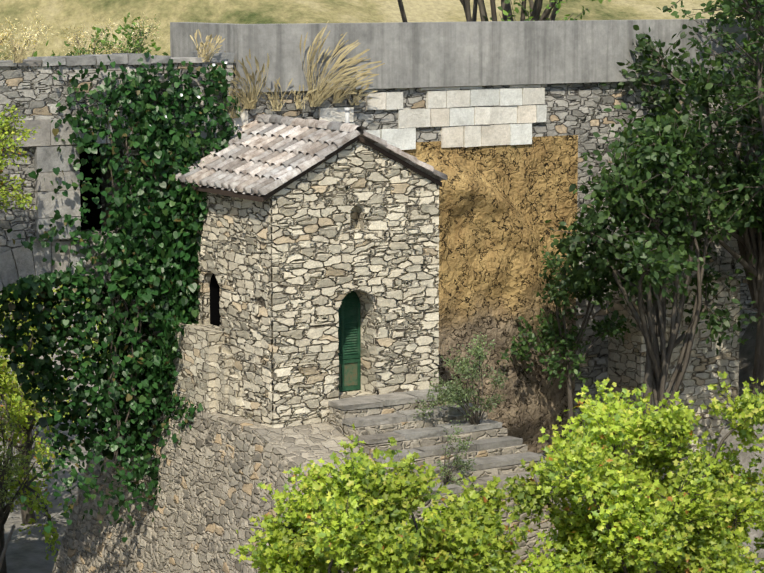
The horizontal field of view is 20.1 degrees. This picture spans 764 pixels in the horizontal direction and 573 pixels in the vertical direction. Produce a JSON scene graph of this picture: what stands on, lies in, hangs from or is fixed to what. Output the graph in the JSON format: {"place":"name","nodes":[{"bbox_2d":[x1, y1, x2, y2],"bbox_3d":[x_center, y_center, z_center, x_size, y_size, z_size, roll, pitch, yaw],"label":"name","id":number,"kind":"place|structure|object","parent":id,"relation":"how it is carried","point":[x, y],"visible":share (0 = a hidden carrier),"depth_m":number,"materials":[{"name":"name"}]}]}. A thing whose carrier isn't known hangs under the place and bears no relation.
{"place":"outdoors","nodes":[
{"label":"outdoors","id":0,"kind":"place"},
{"bbox_2d":[0,23,17,49],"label":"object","id":1,"kind":"object","parent":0,"point":[5,33],"depth_m":35.31,"materials":[{"name":"beige plant"}]},
{"bbox_2d":[0,22,19,47],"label":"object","id":2,"kind":"object","parent":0,"point":[8,36],"depth_m":35.47,"materials":[{"name":"beige plant"}]},
{"bbox_2d":[0,103,39,212],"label":"tree","id":3,"kind":"object","parent":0,"point":[6,128],"depth_m":32.57,"materials":[{"name":"green plant"}]},
{"bbox_2d":[0,9,53,59],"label":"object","id":4,"kind":"object","parent":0,"point":[27,36],"depth_m":35.71,"materials":[{"name":"beige plant"}]},
{"bbox_2d":[56,18,122,55],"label":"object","id":5,"kind":"object","parent":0,"point":[73,37],"depth_m":36.24,"materials":[{"name":"beige plant"}]},
{"bbox_2d":[33,12,167,56],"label":"scrub leaves","id":6,"kind":"object","parent":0,"point":[99,30],"depth_m":64.93,"materials":[{"name":"green plant"}]},
{"bbox_2d":[96,14,161,52],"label":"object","id":7,"kind":"object","parent":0,"point":[138,35],"depth_m":36.80,"materials":[{"name":"green plant"}]},
{"bbox_2d":[95,15,165,55],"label":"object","id":8,"kind":"object","parent":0,"point":[124,45],"depth_m":36.50,"materials":[{"name":"plant"}]},
{"bbox_2d":[0,0,763,572],"bbox_3d":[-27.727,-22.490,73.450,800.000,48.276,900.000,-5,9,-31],"label":"ground","id":9,"kind":"structure","parent":0,"point":[26,552],"depth_m":68.44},
{"bbox_2d":[0,525,14,569],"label":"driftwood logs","id":10,"kind":"object","parent":9,"relation":"on","point":[6,544],"visible":1,"depth_m":40.31,"materials":[{"name":"grey wood"}]},
{"bbox_2d":[0,414,48,522],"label":"branches","id":11,"kind":"object","parent":9,"relation":"on","point":[2,482],"visible":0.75,"depth_m":39.56,"materials":[{"name":"brown plant"}]},
{"bbox_2d":[0,408,58,510],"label":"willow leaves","id":12,"kind":"object","parent":11,"relation":"on","point":[13,464],"visible":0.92,"depth_m":39.38,"materials":[{"name":"green plant"}]},
{"bbox_2d":[0,358,62,572],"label":"tree","id":13,"kind":"object","parent":9,"relation":"on","point":[2,540],"visible":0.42,"depth_m":42.98,"materials":[{"name":"brown plant"}]},
{"bbox_2d":[0,347,70,562],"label":"tree leaves","id":14,"kind":"object","parent":13,"relation":"attached to","point":[4,375],"visible":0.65,"depth_m":42.86,"materials":[{"name":"green plant"}]},
{"bbox_2d":[0,285,98,523],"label":"tree","id":15,"kind":"object","parent":9,"relation":"on","point":[26,515],"visible":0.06,"depth_m":46.75,"materials":[{"name":"brown plant"}]},
{"bbox_2d":[0,284,110,458],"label":"tree leaves","id":16,"kind":"object","parent":15,"relation":"on","point":[29,403],"visible":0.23,"depth_m":45.81,"materials":[{"name":"green plant"}]},
{"bbox_2d":[0,291,106,459],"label":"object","id":17,"kind":"object","parent":9,"relation":"on","point":[31,372],"visible":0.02,"depth_m":52.04,"materials":[{"name":"brown plant"}]},
{"bbox_2d":[2,285,108,364],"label":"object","id":18,"kind":"object","parent":17,"relation":"on","point":[25,349],"depth_m":51.28,"materials":[{"name":"green plant"}]},
{"bbox_2d":[134,385,387,572],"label":"stone terrace","id":19,"kind":"structure","parent":9,"relation":"on","point":[298,445],"depth_m":33.43,"materials":[{"name":"stone"}]},
{"bbox_2d":[52,380,303,572],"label":"stone retaining wall","id":20,"kind":"structure","parent":19,"relation":"attached to","point":[213,472],"depth_m":35.28,"materials":[{"name":"stone"}]},
{"bbox_2d":[166,323,242,415],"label":"stone buttress","id":21,"kind":"structure","parent":19,"relation":"on","point":[207,379],"depth_m":35.03,"materials":[{"name":"beige stone"}]},
{"bbox_2d":[202,161,394,418],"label":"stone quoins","id":22,"kind":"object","parent":19,"relation":"on","point":[368,313],"depth_m":34.74,"materials":[{"name":"stone"}]},
{"bbox_2d":[210,273,220,325],"bbox_3d":[-2.507,0.165,35.450,0.410,1.100,0.900,-5,9,-31],"label":"arched window","id":23,"kind":"structure","parent":22,"relation":"in","point":[215,315],"depth_m":35.46,"materials":[{"name":"black"}]},
{"bbox_2d":[188,192,273,427],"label":"side stone wall","id":24,"kind":"structure","parent":22,"relation":"attached to","point":[234,256],"depth_m":34.27,"materials":[{"name":"beige stone"}]},
{"bbox_2d":[177,135,441,201],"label":"roof eaves","id":25,"kind":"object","parent":22,"relation":"on","point":[232,193],"depth_m":33.97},
{"bbox_2d":[168,114,447,195],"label":"chapel roof tiles","id":26,"kind":"object","parent":25,"relation":"on","point":[265,154],"visible":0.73,"depth_m":34.52,"materials":[{"name":"grey tile"}]},
{"bbox_2d":[344,108,350,122],"bbox_3d":[-0.550,-2.640,34.191,0.105,0.385,0.110,-5,9,-31],"label":"chapel vent pipe","id":27,"kind":"object","parent":26,"relation":"on","point":[346,110],"visible":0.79,"depth_m":34.15,"materials":[{"name":"white metal"}]},
{"bbox_2d":[338,291,360,391],"bbox_3d":[-0.644,0.850,34.800,0.660,1.695,0.062,-5,9,-31],"label":"door","id":28,"kind":"structure","parent":22,"relation":"in","point":[349,349],"depth_m":34.86,"materials":[{"name":"green wood"}]},
{"bbox_2d":[271,141,439,427],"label":"front stone wall","id":29,"kind":"structure","parent":22,"relation":"attached to","point":[325,259],"depth_m":34.12,"materials":[{"name":"beige stone"}]},
{"bbox_2d":[348,205,376,308],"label":"chapel dressed stones","id":30,"kind":"object","parent":22,"relation":"attached to","point":[363,211],"visible":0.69,"depth_m":34.44,"materials":[{"name":"grey stone"}]},
{"bbox_2d":[230,423,504,572],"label":"bush","id":31,"kind":"object","parent":9,"relation":"on","point":[339,571],"visible":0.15,"depth_m":28.45,"materials":[{"name":"brown plant"}]},
{"bbox_2d":[0,100,762,513],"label":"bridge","id":32,"kind":"structure","parent":9,"relation":"on","point":[582,122],"depth_m":40.31,"materials":[{"name":"stone"}]},
{"bbox_2d":[77,144,101,229],"bbox_3d":[-5.230,-1.736,36.404,1.000,1.600,0.800,-5,9,-31],"label":"window opening","id":33,"kind":"object","parent":32,"relation":"in","point":[93,219],"visible":0.14,"depth_m":36.17,"materials":[{"name":"black"}]},
{"bbox_2d":[0,51,234,342],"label":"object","id":34,"kind":"structure","parent":32,"relation":"attached to","point":[48,158],"depth_m":34.77,"materials":[{"name":"grey stone"}]},
{"bbox_2d":[0,52,242,542],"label":"ivy","id":35,"kind":"object","parent":32,"relation":"attached to","point":[178,243],"depth_m":35.45,"materials":[{"name":"green plant"}]},
{"bbox_2d":[0,21,384,117],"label":"dry grass tufts","id":36,"kind":"object","parent":32,"relation":"on","point":[316,98],"visible":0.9,"depth_m":36.66,"materials":[{"name":"beige plant"}]},
{"bbox_2d":[0,62,763,147],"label":"coping","id":37,"kind":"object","parent":32,"relation":"on","point":[34,92],"depth_m":35.80,"materials":[{"name":"grey stone"}]},
{"bbox_2d":[234,84,546,149],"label":"stone blocks","id":38,"kind":"structure","parent":32,"relation":"attached to","point":[443,101],"depth_m":38.75,"materials":[{"name":"beige stone"}]},
{"bbox_2d":[170,19,763,92],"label":"concrete wall","id":39,"kind":"structure","parent":32,"relation":"on","point":[435,54],"depth_m":38.44,"materials":[{"name":"grey concrete"}]},
{"bbox_2d":[402,135,577,452],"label":"bank","id":40,"kind":"structure","parent":32,"relation":"attached to","point":[499,205],"depth_m":39.33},
{"bbox_2d":[397,0,585,21],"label":"tree trunks","id":41,"kind":"object","parent":9,"relation":"on","point":[536,6],"visible":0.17,"depth_m":43.49,"materials":[{"name":"brown plant"}]},
{"bbox_2d":[483,0,610,20],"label":"tree leaves","id":42,"kind":"object","parent":41,"relation":"attached to","point":[525,13],"visible":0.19,"depth_m":43.15,"materials":[{"name":"green plant"}]},
{"bbox_2d":[403,472,595,572],"bbox_3d":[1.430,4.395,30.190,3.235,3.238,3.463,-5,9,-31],"label":"bush leaves","id":43,"kind":"object","parent":9,"relation":"on","point":[485,506],"visible":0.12,"depth_m":29.78,"materials":[{"name":"green plant"}]},
{"bbox_2d":[508,252,627,424],"bbox_3d":[3.332,0.937,39.359,2.144,3.294,1.729,-8,11,-43],"label":"small tree","id":44,"kind":"object","parent":9,"relation":"on","point":[569,394],"visible":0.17,"depth_m":39.44,"materials":[{"name":"brown plant"}]},
{"bbox_2d":[497,242,635,388],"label":"tree leaves","id":45,"kind":"object","parent":44,"relation":"attached to","point":[563,295],"visible":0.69,"depth_m":39.20,"materials":[{"name":"green plant"}]},
{"bbox_2d":[510,382,763,572],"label":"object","id":46,"kind":"object","parent":9,"relation":"on","point":[624,568],"visible":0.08,"depth_m":30.42,"materials":[{"name":"brown plant"}]},
{"bbox_2d":[502,371,763,572],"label":"bush","id":47,"kind":"object","parent":46,"relation":"on","point":[586,537],"visible":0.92,"depth_m":30.10,"materials":[{"name":"green plant"}]},
{"bbox_2d":[552,116,757,447],"bbox_3d":[4.943,1.508,38.657,2.643,9.218,3.873,7,10,39],"label":"tree","id":48,"kind":"object","parent":9,"relation":"on","point":[657,362],"visible":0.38,"depth_m":38.19,"materials":[{"name":"brown plant"}]},
{"bbox_2d":[540,96,763,355],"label":"tree leaves","id":49,"kind":"object","parent":48,"relation":"attached to","point":[654,159],"visible":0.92,"depth_m":37.58,"materials":[{"name":"green plant"}]},
{"bbox_2d":[622,5,763,395],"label":"tree","id":50,"kind":"object","parent":9,"relation":"on","point":[750,241],"visible":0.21,"depth_m":40.84,"materials":[{"name":"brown plant"}]},
{"bbox_2d":[599,0,763,266],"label":"tree leaves","id":51,"kind":"object","parent":50,"relation":"attached to","point":[695,85],"visible":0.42,"depth_m":39.94,"materials":[{"name":"green plant"}]},
{"bbox_2d":[671,0,763,222],"bbox_3d":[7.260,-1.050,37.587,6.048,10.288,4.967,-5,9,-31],"label":"tree","id":52,"kind":"object","parent":9,"relation":"on","point":[759,77],"visible":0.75,"depth_m":37.16,"materials":[{"name":"brown plant"}]},
{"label":"tree wood","id":53,"kind":"object","parent":9,"relation":"on","visible":0},
{"bbox_2d":[0,413,18,440],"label":"tree leaves","id":54,"kind":"object","parent":53,"relation":"on","point":[8,433],"visible":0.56,"depth_m":43.48,"materials":[{"name":"green plant"}]},
{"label":"tree wood","id":55,"kind":"object","parent":9,"relation":"on","visible":0},
{"bbox_2d":[657,0,736,17],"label":"tree leaves","id":56,"kind":"object","parent":55,"relation":"on","point":[665,8],"visible":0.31,"depth_m":41.20,"materials":[{"name":"green plant"}]},
{"bbox_2d":[330,398,568,572],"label":"stair risers","id":57,"kind":"object","parent":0,"point":[337,416],"visible":0.24,"depth_m":33.65,"materials":[{"name":"grey stone"}]},
{"bbox_2d":[328,386,557,496],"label":"stone steps","id":58,"kind":"structure","parent":57,"relation":"on","point":[371,401],"depth_m":33.89,"materials":[{"name":"grey stone"}]},
{"bbox_2d":[436,420,476,485],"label":"shrub leaves","id":59,"kind":"object","parent":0,"point":[466,464],"depth_m":32.83,"materials":[{"name":"green plant"}]},
{"bbox_2d":[413,332,507,424],"bbox_3d":[1.265,1.699,34.174,1.606,2.030,1.138,-5,9,-31],"label":"shrub","id":60,"kind":"object","parent":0,"point":[455,388],"depth_m":34.11,"materials":[{"name":"green plant"}]},
{"bbox_2d":[607,271,740,487],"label":"stone wall","id":61,"kind":"structure","parent":0,"point":[626,363],"depth_m":41.07,"materials":[{"name":"grey stone"}]},
{"bbox_2d":[747,447,763,572],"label":"bush leaves","id":62,"kind":"object","parent":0,"point":[760,545],"depth_m":31.47,"materials":[{"name":"green plant"}]}
]}

